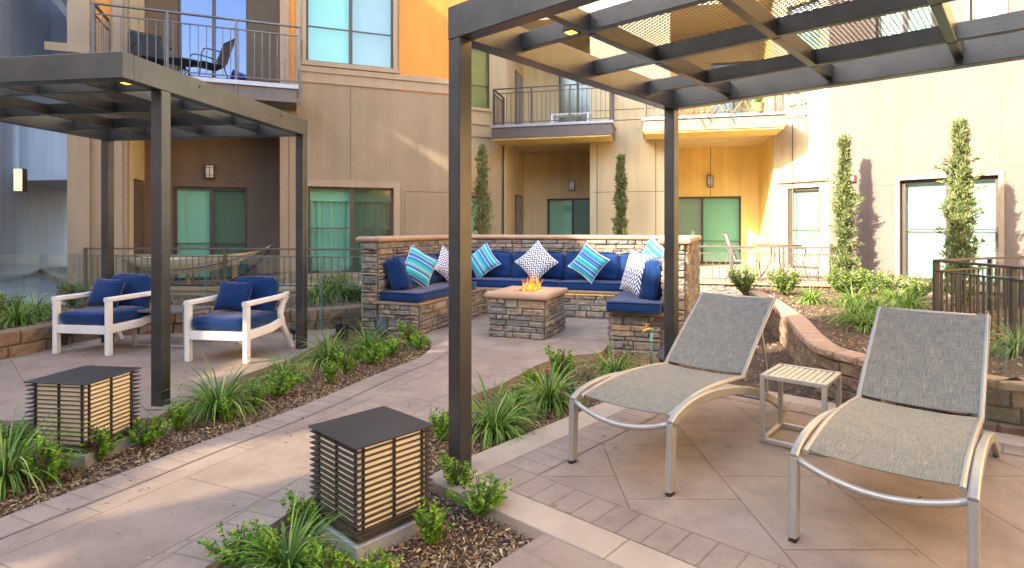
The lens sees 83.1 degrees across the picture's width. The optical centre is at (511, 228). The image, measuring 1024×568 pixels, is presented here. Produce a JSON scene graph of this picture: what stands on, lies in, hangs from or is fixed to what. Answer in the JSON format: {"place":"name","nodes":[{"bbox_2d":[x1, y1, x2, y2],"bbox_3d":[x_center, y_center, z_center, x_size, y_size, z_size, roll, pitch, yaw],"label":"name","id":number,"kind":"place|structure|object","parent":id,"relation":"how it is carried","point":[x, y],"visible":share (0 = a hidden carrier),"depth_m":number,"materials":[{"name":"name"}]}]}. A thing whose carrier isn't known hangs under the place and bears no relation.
{"place":"outdoors","nodes":[
{"label":"outdoors","id":0,"kind":"place"},
{"bbox_2d":[0,274,65,304],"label":"pavement","id":1,"kind":"structure","parent":0,"point":[24,285],"depth_m":11.51,"materials":[{"name":"grey concrete"}]},
{"bbox_2d":[0,328,334,429],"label":"terrace","id":2,"kind":"structure","parent":0,"point":[17,372],"depth_m":5.83,"materials":[{"name":"beige concrete"}]},
{"bbox_2d":[51,273,170,355],"bbox_3d":[-4.546,0.946,6.614,0.707,0.840,0.902,0,0,9],"label":"armchair","id":3,"kind":"object","parent":2,"relation":"on","point":[108,320],"visible":0.82,"depth_m":6.26,"materials":[{"name":"fabric"}]},
{"bbox_2d":[87,277,126,307],"bbox_3d":[-4.635,0.725,6.601,0.426,0.351,0.160,2,-20,14],"label":"throw pillow","id":4,"kind":"object","parent":3,"relation":"on","point":[102,288],"visible":0.86,"depth_m":6.54,"materials":[{"name":"blue fabric"}]},
{"bbox_2d":[0,51,307,406],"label":"pergola","id":5,"kind":"object","parent":2,"relation":"on","point":[72,82],"visible":0.92,"depth_m":5.08,"materials":[{"name":"paint"}]},
{"bbox_2d":[132,305,213,348],"bbox_3d":[-3.950,1.137,6.750,0.680,0.425,0.480,0,0,9],"label":"table","id":6,"kind":"object","parent":2,"relation":"on","point":[177,309],"visible":0.38,"depth_m":6.57,"materials":[{"name":"brown metal"}]},
{"bbox_2d":[0,304,361,359],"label":"block wall","id":7,"kind":"structure","parent":2,"relation":"on","point":[22,337],"depth_m":7.38,"materials":[{"name":"brick"}]},
{"bbox_2d":[183,276,293,363],"bbox_3d":[-2.914,0.946,6.248,0.707,0.840,0.902,0,0,9],"label":"armchair","id":8,"kind":"object","parent":2,"relation":"on","point":[259,315],"visible":0.91,"depth_m":5.90,"materials":[{"name":"fabric"}]},
{"bbox_2d":[213,279,254,311],"bbox_3d":[-3.003,0.725,6.235,0.426,0.351,0.160,2,-20,13],"label":"throw pillow","id":9,"kind":"object","parent":8,"relation":"on","point":[232,295],"visible":0.92,"depth_m":6.17,"materials":[{"name":"blue fabric"}]},
{"bbox_2d":[144,334,333,409],"bbox_3d":[-2.460,1.345,5.849,0.310,0.001,3.139,0,0,6],"label":"terrace border","id":10,"kind":"object","parent":2,"relation":"on","point":[294,352],"visible":0.62,"depth_m":5.46,"materials":[{"name":"concrete"}]},
{"bbox_2d":[39,266,361,296],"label":"patio floor","id":11,"kind":"structure","parent":0,"point":[57,275],"depth_m":11.73,"materials":[{"name":"concrete"}]},
{"bbox_2d":[123,244,273,286],"bbox_3d":[-5.866,0.660,10.441,3.233,0.776,0.867,0,0,10],"label":"hammock","id":12,"kind":"object","parent":11,"relation":"on","point":[182,264],"visible":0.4,"depth_m":10.22,"materials":[{"name":"fabric"}]},
{"bbox_2d":[83,286,360,293],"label":"stone plinth","id":13,"kind":"structure","parent":11,"relation":"on","point":[202,288],"depth_m":9.71,"materials":[{"name":"stone"}]},
{"bbox_2d":[83,247,360,286],"bbox_3d":[-4.786,0.657,9.625,5.133,0.675,0.050,0,0,6],"label":"railing","id":14,"kind":"object","parent":13,"relation":"on","point":[85,265],"visible":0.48,"depth_m":9.61,"materials":[{"name":"brown metal"}]},
{"bbox_2d":[0,314,608,567],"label":"path","id":15,"kind":"structure","parent":0,"point":[195,496],"depth_m":3.04,"materials":[{"name":"beige concrete"}]},
{"bbox_2d":[0,334,448,538],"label":"path border","id":16,"kind":"object","parent":15,"relation":"on","point":[15,522],"visible":0.94,"depth_m":3.44,"materials":[{"name":"beige concrete"}]},
{"bbox_2d":[147,343,607,567],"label":"path border","id":17,"kind":"object","parent":15,"relation":"on","point":[269,509],"visible":0.64,"depth_m":2.80,"materials":[{"name":"concrete"}]},
{"bbox_2d":[484,273,567,339],"bbox_3d":[0.207,0.985,7.535,0.830,0.830,0.940,0,0,21],"label":"fire pit","id":18,"kind":"object","parent":15,"relation":"on","point":[534,311],"visible":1,"depth_m":7.16,"materials":[{"name":"brown stone"}]},
{"bbox_2d":[0,327,843,567],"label":"ground","id":19,"kind":"structure","parent":0,"point":[749,380],"depth_m":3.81,"materials":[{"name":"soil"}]},
{"bbox_2d":[0,0,66,281],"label":"apartment building","id":20,"kind":"structure","parent":19,"relation":"on","point":[33,226],"depth_m":13.85,"materials":[{"name":"grey paint"}]},
{"bbox_2d":[18,430,79,483],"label":"shrub","id":21,"kind":"object","parent":19,"relation":"on","point":[46,457],"visible":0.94,"depth_m":3.15,"materials":[{"name":"green plant"}]},
{"bbox_2d":[0,402,100,500],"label":"grass clump","id":22,"kind":"object","parent":19,"relation":"on","point":[12,468],"visible":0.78,"depth_m":3.16,"materials":[{"name":"green plant"}]},
{"bbox_2d":[24,365,140,468],"bbox_3d":[-2.670,1.160,3.615,0.420,0.500,0.420,0,0,8],"label":"lantern box","id":23,"kind":"object","parent":19,"relation":"on","point":[100,397],"visible":0.93,"depth_m":3.46,"materials":[{"name":"brown metal"}]},
{"bbox_2d":[79,426,124,461],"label":"shrub","id":24,"kind":"object","parent":19,"relation":"on","point":[103,448],"visible":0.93,"depth_m":3.44,"materials":[{"name":"green plant"}]},
{"bbox_2d":[115,415,172,446],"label":"shrub","id":25,"kind":"object","parent":19,"relation":"on","point":[152,434],"visible":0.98,"depth_m":3.69,"materials":[{"name":"green plant"}]},
{"bbox_2d":[0,295,360,346],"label":"bed soil","id":26,"kind":"structure","parent":19,"relation":"on","point":[65,338],"depth_m":8.51,"materials":[{"name":"soil"}]},
{"bbox_2d":[0,297,51,329],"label":"grass clump","id":27,"kind":"object","parent":26,"relation":"on","point":[19,317],"visible":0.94,"depth_m":6.55,"materials":[{"name":"green plant"}]},
{"bbox_2d":[145,351,278,433],"bbox_3d":[-2.185,1.167,4.380,0.961,0.448,0.896,0,0,22],"label":"grass clump","id":28,"kind":"object","parent":19,"relation":"on","point":[208,398],"visible":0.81,"depth_m":4.33,"materials":[{"name":"green plant"}]},
{"bbox_2d":[44,0,465,293],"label":"apartment building","id":29,"kind":"structure","parent":19,"relation":"on","point":[361,87],"depth_m":11.76,"materials":[{"name":"beige paint"}]},
{"bbox_2d":[130,30,174,69],"bbox_3d":[-6.471,-3.098,10.373,0.694,0.986,0.544,0,0,40],"label":"balcony chair","id":30,"kind":"object","parent":29,"relation":"on","point":[142,45],"visible":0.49,"depth_m":10.49,"materials":[{"name":"black metal"}]},
{"bbox_2d":[174,186,246,280],"bbox_3d":[-6.245,0.094,12.021,1.361,1.912,0.112,0,0,-21],"label":"patio door","id":31,"kind":"structure","parent":29,"relation":"in","point":[204,217],"depth_m":12.02,"materials":[{"name":"glass"}]},
{"bbox_2d":[188,38,234,78],"bbox_3d":[-5.612,-3.098,10.777,0.544,0.986,0.694,0,0,40],"label":"balcony chair","id":32,"kind":"object","parent":29,"relation":"on","point":[226,56],"visible":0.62,"depth_m":10.82,"materials":[{"name":"black metal"}]},
{"bbox_2d":[178,0,247,80],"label":"balcony door","id":33,"kind":"structure","parent":29,"relation":"in","point":[238,9],"depth_m":12.05,"materials":[{"name":"glass"}]},
{"bbox_2d":[306,0,392,67],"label":"window","id":34,"kind":"structure","parent":29,"relation":"in","point":[355,32],"depth_m":11.73,"materials":[{"name":"glass"}]},
{"bbox_2d":[308,186,392,272],"bbox_3d":[-3.316,0.022,11.857,1.769,1.815,0.422,0,0,-21],"label":"window","id":35,"kind":"structure","parent":29,"relation":"in","point":[337,216],"depth_m":11.78,"materials":[{"name":"glass"}]},
{"bbox_2d":[252,369,301,395],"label":"shrub","id":36,"kind":"object","parent":19,"relation":"on","point":[286,385],"visible":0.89,"depth_m":4.78,"materials":[{"name":"green plant"}]},
{"bbox_2d":[242,342,319,390],"bbox_3d":[-2.095,1.207,5.239,0.740,0.370,0.807,0,0,21],"label":"grass clump","id":37,"kind":"object","parent":19,"relation":"on","point":[279,368],"visible":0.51,"depth_m":5.27,"materials":[{"name":"green plant"}]},
{"bbox_2d":[285,327,368,371],"bbox_3d":[-1.923,1.191,5.958,0.933,0.399,0.919,0,0,-30],"label":"grass clump","id":38,"kind":"object","parent":19,"relation":"on","point":[329,349],"visible":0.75,"depth_m":5.94,"materials":[{"name":"green plant"}]},
{"bbox_2d":[301,535,353,567],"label":"shrub","id":39,"kind":"object","parent":19,"relation":"on","point":[326,558],"visible":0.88,"depth_m":2.23,"materials":[{"name":"green plant"}]},
{"bbox_2d":[349,342,391,364],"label":"shrub","id":40,"kind":"object","parent":19,"relation":"on","point":[376,357],"visible":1,"depth_m":5.91,"materials":[{"name":"green plant"}]},
{"bbox_2d":[335,313,407,358],"bbox_3d":[-1.563,1.178,6.452,0.854,0.427,0.916,0,0,0],"label":"grass clump","id":41,"kind":"object","parent":19,"relation":"on","point":[374,340],"visible":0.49,"depth_m":6.43,"materials":[{"name":"green plant"}]},
{"bbox_2d":[221,351,659,567],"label":"mulch","id":42,"kind":"object","parent":19,"relation":"on","point":[449,563],"visible":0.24,"depth_m":2.67,"materials":[{"name":"brown wood"}]},
{"bbox_2d":[195,519,271,563],"bbox_3d":[-1.148,1.309,2.381,0.301,0.175,0.218,0,0,-20],"label":"shrub","id":43,"kind":"object","parent":42,"relation":"on","point":[228,544],"visible":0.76,"depth_m":2.39,"materials":[{"name":"green plant"}]},
{"bbox_2d":[210,484,369,567],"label":"grass clump","id":44,"kind":"object","parent":42,"relation":"on","point":[293,557],"visible":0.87,"depth_m":2.35,"materials":[{"name":"green plant"}]},
{"bbox_2d":[280,487,326,535],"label":"shrub","id":45,"kind":"object","parent":42,"relation":"on","point":[290,498],"visible":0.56,"depth_m":2.62,"materials":[{"name":"green plant"}]},
{"bbox_2d":[332,547,403,567],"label":"shrub","id":46,"kind":"object","parent":42,"relation":"on","point":[368,561],"visible":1,"depth_m":2.24,"materials":[{"name":"green plant"}]},
{"bbox_2d":[308,406,434,564],"bbox_3d":[-0.660,1.172,2.715,0.420,0.500,0.420,0,0,43],"label":"lantern box","id":47,"kind":"object","parent":42,"relation":"on","point":[372,466],"visible":0.94,"depth_m":2.58,"materials":[{"name":"brown metal"}]},
{"bbox_2d":[412,497,454,546],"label":"shrub","id":48,"kind":"object","parent":42,"relation":"on","point":[432,535],"visible":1,"depth_m":2.52,"materials":[{"name":"green plant"}]},
{"bbox_2d":[445,473,513,514],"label":"shrub","id":49,"kind":"object","parent":42,"relation":"on","point":[490,496],"visible":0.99,"depth_m":2.81,"materials":[{"name":"green plant"}]},
{"bbox_2d":[432,367,551,450],"bbox_3d":[-0.160,1.174,3.923,0.950,0.435,0.870,0,0,-2],"label":"grass clump","id":50,"kind":"object","parent":42,"relation":"on","point":[496,424],"visible":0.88,"depth_m":3.86,"materials":[{"name":"green plant"}]},
{"bbox_2d":[496,359,599,421],"bbox_3d":[0.269,1.202,4.551,0.887,0.379,0.873,0,0,38],"label":"grass clump","id":51,"kind":"object","parent":42,"relation":"on","point":[551,397],"visible":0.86,"depth_m":4.47,"materials":[{"name":"green plant"}]},
{"bbox_2d":[544,344,577,379],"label":"shrub","id":52,"kind":"object","parent":42,"relation":"on","point":[565,363],"visible":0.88,"depth_m":5.32,"materials":[{"name":"green plant"}]},
{"bbox_2d":[437,450,476,486],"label":"shrub","id":53,"kind":"object","parent":19,"relation":"on","point":[453,473],"visible":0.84,"depth_m":3.03,"materials":[{"name":"green plant"}]},
{"bbox_2d":[355,235,701,355],"bbox_3d":[0.470,0.775,8.259,4.310,1.350,2.970,0,0,18],"label":"stone bench","id":54,"kind":"object","parent":19,"relation":"on","point":[430,316],"visible":0.34,"depth_m":7.54,"materials":[{"name":"beige stone"}]},
{"bbox_2d":[379,281,476,302],"bbox_3d":[-1.130,0.870,8.172,0.616,0.147,1.796,0,0,20],"label":"seat cushion","id":55,"kind":"object","parent":54,"relation":"on","point":[418,294],"visible":0.69,"depth_m":7.44,"materials":[{"name":"blue fabric"}]},
{"bbox_2d":[383,255,419,290],"bbox_3d":[-1.479,0.606,7.821,0.280,0.516,0.655,-22,-2,6],"label":"back cushion","id":56,"kind":"object","parent":55,"relation":"on","point":[399,277],"visible":0.69,"depth_m":7.52,"materials":[{"name":"blue fabric"}]},
{"bbox_2d":[405,244,438,288],"bbox_3d":[-1.250,0.514,7.779,0.466,0.466,0.150,34,-34,-24],"label":"throw pillow","id":57,"kind":"object","parent":55,"relation":"on","point":[420,266],"visible":0.94,"depth_m":7.72,"materials":[{"name":"fabric"}]},
{"bbox_2d":[472,277,563,287],"bbox_3d":[-0.052,0.870,9.366,1.761,0.149,0.616,0,0,18],"label":"seat cushion","id":58,"kind":"object","parent":54,"relation":"on","point":[496,282],"visible":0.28,"depth_m":9.10,"materials":[{"name":"blue fabric"}]},
{"bbox_2d":[472,242,500,277],"bbox_3d":[-0.485,0.531,9.450,0.466,0.466,0.150,-36,-24,3],"label":"throw pillow","id":59,"kind":"object","parent":58,"relation":"on","point":[484,260],"visible":0.84,"depth_m":9.38,"materials":[{"name":"fabric"}]},
{"bbox_2d":[472,250,512,277],"bbox_3d":[-0.402,0.607,9.659,0.892,0.512,0.211,0,-14,18],"label":"back cushion","id":60,"kind":"object","parent":58,"relation":"on","point":[504,267],"visible":0.45,"depth_m":9.50,"materials":[{"name":"blue fabric"}]},
{"bbox_2d":[515,241,557,280],"bbox_3d":[0.383,0.517,9.050,0.506,0.506,0.150,-43,-23,1],"label":"throw pillow","id":61,"kind":"object","parent":58,"relation":"on","point":[538,260],"visible":0.96,"depth_m":8.99,"materials":[{"name":"white fabric"}]},
{"bbox_2d":[511,251,564,279],"bbox_3d":[0.430,0.605,9.397,0.892,0.515,0.210,0,-14,18],"label":"back cushion","id":62,"kind":"object","parent":58,"relation":"on","point":[556,271],"visible":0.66,"depth_m":9.27,"materials":[{"name":"blue fabric"}]},
{"bbox_2d":[558,279,624,291],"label":"seat cushion","id":63,"kind":"object","parent":54,"relation":"on","point":[602,285],"visible":0.38,"depth_m":8.68,"materials":[{"name":"blue fabric"}]},
{"bbox_2d":[568,243,609,283],"bbox_3d":[1.163,0.517,8.750,0.466,0.466,0.150,37,-3,23],"label":"throw pillow","id":64,"kind":"object","parent":63,"relation":"on","point":[588,263],"visible":1,"depth_m":8.69,"materials":[{"name":"blue fabric"}]},
{"bbox_2d":[564,251,619,280],"bbox_3d":[1.263,0.606,9.134,0.892,0.514,0.211,0,-14,18],"label":"back cushion","id":65,"kind":"object","parent":63,"relation":"on","point":[609,270],"visible":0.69,"depth_m":9.01,"materials":[{"name":"blue fabric"}]},
{"bbox_2d":[605,290,662,313],"bbox_3d":[1.653,0.870,7.231,0.616,0.147,1.916,0,0,20],"label":"seat cushion","id":66,"kind":"object","parent":54,"relation":"on","point":[625,301],"visible":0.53,"depth_m":6.39,"materials":[{"name":"blue fabric"}]},
{"bbox_2d":[620,249,651,294],"bbox_3d":[1.518,0.539,7.100,0.150,0.535,0.467,15,2,-21],"label":"throw pillow","id":67,"kind":"object","parent":66,"relation":"on","point":[632,274],"visible":0.77,"depth_m":7.02,"materials":[{"name":"white fabric"}]},
{"bbox_2d":[639,257,662,300],"bbox_3d":[1.700,0.604,6.798,0.261,0.534,0.654,11,5,26],"label":"back cushion","id":68,"kind":"object","parent":66,"relation":"on","point":[651,288],"visible":0.61,"depth_m":6.52,"materials":[{"name":"blue fabric"}]},
{"bbox_2d":[490,533,620,567],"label":"walk","id":69,"kind":"structure","parent":19,"relation":"on","point":[544,550],"depth_m":2.37,"materials":[{"name":"concrete"}]},
{"bbox_2d":[573,331,657,381],"bbox_3d":[0.946,1.188,5.312,0.870,0.406,0.811,0,0,-22],"label":"grass clump","id":70,"kind":"object","parent":19,"relation":"on","point":[617,366],"visible":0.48,"depth_m":5.34,"materials":[{"name":"green plant"}]},
{"bbox_2d":[610,153,629,234],"bbox_3d":[2.811,-0.362,14.960,0.605,3.226,0.689,0,0,0],"label":"cypress tree","id":71,"kind":"object","parent":19,"relation":"on","point":[619,220],"visible":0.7,"depth_m":14.94,"materials":[{"name":"green plant"}]},
{"bbox_2d":[472,0,828,271],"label":"apartment building","id":72,"kind":"structure","parent":19,"relation":"on","point":[768,168],"depth_m":16.12,"materials":[{"name":"beige paint"}]},
{"bbox_2d":[472,48,488,107],"bbox_3d":[-1.071,-4.372,16.742,0.944,1.756,0.110,0,0,-29],"label":"window","id":73,"kind":"structure","parent":72,"relation":"in","point":[480,59],"depth_m":16.88,"materials":[{"name":"green glass"}]},
{"bbox_2d":[548,198,589,234],"bbox_3d":[1.965,0.038,18.556,1.643,2.023,0.112,0,0,14],"label":"patio door","id":74,"kind":"structure","parent":72,"relation":"in","point":[571,216],"depth_m":18.63,"materials":[{"name":"glass"}]},
{"bbox_2d":[559,76,589,121],"bbox_3d":[2.113,-3.895,18.519,1.204,2.210,0.112,0,0,14],"label":"balcony door","id":75,"kind":"structure","parent":72,"relation":"in","point":[586,92],"depth_m":18.59,"materials":[{"name":"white glass"}]},
{"bbox_2d":[679,196,740,263],"bbox_3d":[5.786,0.036,17.587,2.211,2.027,0.112,0,0,14],"label":"patio door","id":76,"kind":"structure","parent":72,"relation":"in","point":[706,217],"depth_m":17.54,"materials":[{"name":"glass"}]},
{"bbox_2d":[789,187,819,268],"bbox_3d":[7.378,-0.016,14.507,0.110,2.032,0.808,0,0,-37],"label":"window","id":77,"kind":"structure","parent":72,"relation":"in","point":[806,201],"depth_m":14.59,"materials":[{"name":"white glass"}]},
{"bbox_2d":[425,384,1023,567],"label":"kerb","id":78,"kind":"structure","parent":19,"relation":"on","point":[530,518],"depth_m":2.77,"materials":[{"name":"concrete"}]},
{"bbox_2d":[448,0,1023,471],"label":"pergola","id":79,"kind":"object","parent":19,"relation":"on","point":[944,42],"visible":0.94,"depth_m":3.47,"materials":[{"name":"paint"}]},
{"bbox_2d":[739,286,1023,436],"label":"block wall","id":80,"kind":"structure","parent":19,"relation":"on","point":[803,340],"depth_m":4.67,"materials":[{"name":"stone"}]},
{"bbox_2d":[788,306,999,567],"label":"sun lounger","id":81,"kind":"object","parent":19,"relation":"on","point":[938,360],"visible":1,"depth_m":2.87,"materials":[{"name":"fabric"}]},
{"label":"patio ledge","id":82,"kind":"structure","parent":19,"relation":"on","visible":0},
{"bbox_2d":[939,256,1023,312],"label":"railing","id":83,"kind":"object","parent":82,"relation":"on","point":[989,271],"visible":0.34,"depth_m":7.47,"materials":[{"name":"metal"}]},
{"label":"patio kerb","id":84,"kind":"structure","parent":82,"relation":"on","visible":0},
{"bbox_2d":[932,259,1023,337],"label":"railing","id":85,"kind":"object","parent":84,"relation":"on","point":[1013,298],"visible":0.63,"depth_m":6.19,"materials":[{"name":"metal"}]},
{"bbox_2d":[472,143,494,234],"bbox_3d":[-0.797,-0.514,15.191,0.856,3.530,0.774,0,0,38],"label":"cypress tree","id":86,"kind":"object","parent":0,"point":[482,200],"visible":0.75,"depth_m":15.12,"materials":[{"name":"green plant"}]},
{"bbox_2d":[481,397,1023,567],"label":"sun terrace","id":87,"kind":"structure","parent":0,"point":[720,487],"depth_m":2.91,"materials":[{"name":"beige concrete"}]},
{"bbox_2d":[507,408,658,474],"bbox_3d":[0.828,1.346,4.098,0.240,0.001,2.307,0,0,42],"label":"sun terrace border","id":88,"kind":"object","parent":87,"relation":"on","point":[553,454],"visible":0.6,"depth_m":3.62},
{"bbox_2d":[477,463,789,567],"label":"sun terrace border","id":89,"kind":"object","parent":87,"relation":"on","point":[691,547],"visible":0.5,"depth_m":2.64,"materials":[{"name":"beige concrete"}]},
{"bbox_2d":[568,292,787,496],"bbox_3d":[1.183,0.934,3.810,0.644,0.867,1.873,0,0,42],"label":"sun lounger","id":90,"kind":"object","parent":87,"relation":"on","point":[721,332],"visible":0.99,"depth_m":3.76,"materials":[{"name":"fabric"}]},
{"bbox_2d":[760,363,841,456],"bbox_3d":[1.838,1.131,3.672,0.380,0.426,0.400,0,0,41],"label":"side table","id":91,"kind":"object","parent":87,"relation":"on","point":[780,373],"visible":0.84,"depth_m":3.64,"materials":[{"name":"metal"}]},
{"bbox_2d":[723,395,1023,456],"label":"sun terrace border","id":92,"kind":"object","parent":87,"relation":"on","point":[1012,449],"depth_m":4.28,"materials":[{"name":"concrete"}]},
{"bbox_2d":[699,263,828,293],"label":"patio floor","id":93,"kind":"structure","parent":0,"point":[706,270],"depth_m":13.88,"materials":[{"name":"concrete"}]},
{"bbox_2d":[699,280,832,294],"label":"stone plinth","id":94,"kind":"structure","parent":93,"relation":"on","point":[716,286],"depth_m":10.89,"materials":[{"name":"stone"}]},
{"bbox_2d":[699,246,834,281],"bbox_3d":[4.546,0.657,10.725,2.793,0.675,0.050,0,0,14],"label":"railing","id":95,"kind":"object","parent":94,"relation":"on","point":[783,253],"visible":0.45,"depth_m":10.66,"materials":[{"name":"metal"}]},
{"bbox_2d":[792,232,828,281],"bbox_3d":[5.959,0.562,11.420,0.694,0.986,0.544,0,0,-35],"label":"patio chair","id":96,"kind":"object","parent":93,"relation":"on","point":[818,239],"visible":0.62,"depth_m":11.57,"materials":[{"name":"white metal"}]},
{"bbox_2d":[757,287,1023,377],"bbox_3d":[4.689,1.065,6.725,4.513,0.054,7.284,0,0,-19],"label":"mulch","id":97,"kind":"object","parent":0,"point":[852,343],"visible":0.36,"depth_m":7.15,"materials":[{"name":"brown plant"}]},
{"bbox_2d":[727,265,761,293],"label":"shrub","id":98,"kind":"object","parent":97,"relation":"on","point":[738,280],"visible":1,"depth_m":9.53,"materials":[{"name":"green plant"}]},
{"bbox_2d":[763,265,803,295],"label":"shrub","id":99,"kind":"object","parent":97,"relation":"on","point":[783,286],"visible":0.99,"depth_m":9.20,"materials":[{"name":"green plant"}]},
{"bbox_2d":[822,267,857,293],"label":"shrub","id":100,"kind":"object","parent":97,"relation":"on","point":[835,280],"visible":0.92,"depth_m":9.53,"materials":[{"name":"green plant"}]},
{"bbox_2d":[824,134,865,291],"bbox_3d":[5.731,-0.203,9.954,0.588,2.907,0.621,0,0,0],"label":"cypress tree","id":101,"kind":"object","parent":97,"relation":"on","point":[843,211],"visible":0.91,"depth_m":9.89,"materials":[{"name":"green plant"}]},
{"bbox_2d":[813,295,880,326],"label":"grass clump","id":102,"kind":"object","parent":97,"relation":"on","point":[852,310],"visible":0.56,"depth_m":6.59,"materials":[{"name":"green plant"}]},
{"bbox_2d":[825,296,889,334],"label":"grass clump","id":103,"kind":"object","parent":97,"relation":"on","point":[867,324],"visible":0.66,"depth_m":6.08,"materials":[{"name":"green plant"}]},
{"bbox_2d":[865,269,905,296],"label":"shrub","id":104,"kind":"object","parent":97,"relation":"on","point":[882,280],"visible":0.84,"depth_m":8.96,"materials":[{"name":"green plant"}]},
{"bbox_2d":[899,273,931,299],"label":"shrub","id":105,"kind":"object","parent":97,"relation":"on","point":[917,287],"visible":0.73,"depth_m":8.53,"materials":[{"name":"green plant"}]},
{"bbox_2d":[934,117,987,305],"bbox_3d":[6.195,-0.130,7.989,0.649,2.860,0.652,0,0,0],"label":"cypress tree","id":106,"kind":"object","parent":97,"relation":"on","point":[959,217],"visible":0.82,"depth_m":7.93,"materials":[{"name":"green plant"}]},
{"bbox_2d":[988,318,1023,359],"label":"grass clump","id":107,"kind":"object","parent":97,"relation":"on","point":[1013,346],"visible":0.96,"depth_m":4.87,"materials":[{"name":"green plant"}]},
{"bbox_2d":[829,0,1023,301],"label":"apartment building","id":108,"kind":"structure","parent":0,"point":[898,130],"depth_m":9.65,"materials":[{"name":"beige paint"}]},
{"bbox_2d":[901,175,997,285],"bbox_3d":[7.150,0.028,9.444,0.112,1.712,1.321,0,0,-38],"label":"window","id":109,"kind":"structure","parent":108,"relation":"in","point":[920,199],"depth_m":9.67,"materials":[{"name":"white glass"}]},
{"bbox_2d":[971,0,1001,19],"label":"window","id":110,"kind":"structure","parent":108,"relation":"in","point":[979,8],"depth_m":9.11,"materials":[{"name":"white glass"}]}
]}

